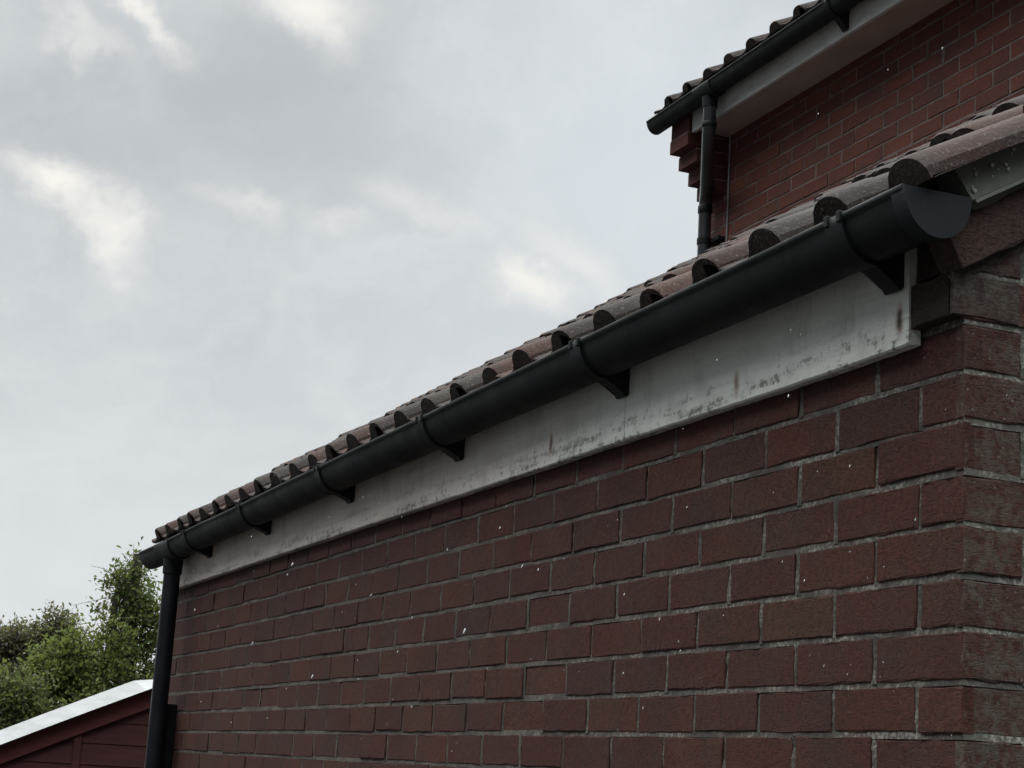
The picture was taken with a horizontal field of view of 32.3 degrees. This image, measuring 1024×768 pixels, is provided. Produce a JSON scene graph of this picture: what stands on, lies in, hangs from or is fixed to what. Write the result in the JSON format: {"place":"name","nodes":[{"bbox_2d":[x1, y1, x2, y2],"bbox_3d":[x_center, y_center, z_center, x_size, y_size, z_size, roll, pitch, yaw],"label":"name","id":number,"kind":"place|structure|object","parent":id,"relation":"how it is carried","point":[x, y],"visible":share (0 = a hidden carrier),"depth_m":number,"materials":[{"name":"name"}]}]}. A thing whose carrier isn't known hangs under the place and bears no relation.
{"place":"outdoors","nodes":[
{"label":"outdoors","id":0,"kind":"place"},
{"bbox_2d":[1,698,63,728],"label":"dark shrub","id":1,"kind":"object","parent":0,"point":[54,706],"depth_m":19.57,"materials":[{"name":"green plant"}]},
{"bbox_2d":[0,680,152,767],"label":"garden shed","id":2,"kind":"structure","parent":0,"point":[107,728],"depth_m":11.19,"materials":[{"name":"red paint"}]},
{"bbox_2d":[124,667,153,683],"bbox_3d":[-3.610,4.115,17.943,1.303,2.516,1.001,8,-13,-22],"label":"leafy bush","id":3,"kind":"object","parent":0,"point":[151,676],"depth_m":18.10,"materials":[{"name":"green plant"}]},
{"bbox_2d":[0,0,814,686],"label":"sky","id":4,"kind":"structure","parent":0,"point":[238,237],"materials":[{"name":"grey"}]},
{"bbox_2d":[139,94,1023,767],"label":"brick garage","id":5,"kind":"structure","parent":0,"point":[865,326],"depth_m":3.28,"materials":[{"name":"red brick"}]},
{"bbox_2d":[646,0,1023,258],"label":"brick house","id":6,"kind":"structure","parent":0,"point":[757,139],"depth_m":8.39,"materials":[{"name":"brick"}]},
{"label":"ground","id":7,"kind":"structure","parent":0,"visible":0},
{"bbox_2d":[0,650,76,729],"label":"leafy bush","id":8,"kind":"object","parent":7,"relation":"on","point":[24,700],"visible":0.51,"depth_m":17.79,"materials":[{"name":"green plant"}]},
{"bbox_2d":[0,601,91,718],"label":"plum tree","id":9,"kind":"object","parent":7,"relation":"on","point":[17,639],"visible":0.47,"depth_m":19.15,"materials":[{"name":"green plant"}]},
{"bbox_2d":[9,607,146,709],"bbox_3d":[-4.626,3.870,18.493,1.052,3.116,1.249,-5,-15,34],"label":"leafy bush","id":10,"kind":"object","parent":7,"relation":"on","point":[78,663],"visible":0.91,"depth_m":18.53,"materials":[{"name":"green plant"}]},
{"bbox_2d":[71,536,162,691],"bbox_3d":[-4.239,3.551,19.118,1.284,4.055,1.080,8,-13,-22],"label":"ivy tree","id":11,"kind":"object","parent":7,"relation":"on","point":[139,605],"visible":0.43,"depth_m":19.27,"materials":[{"name":"green plant"}]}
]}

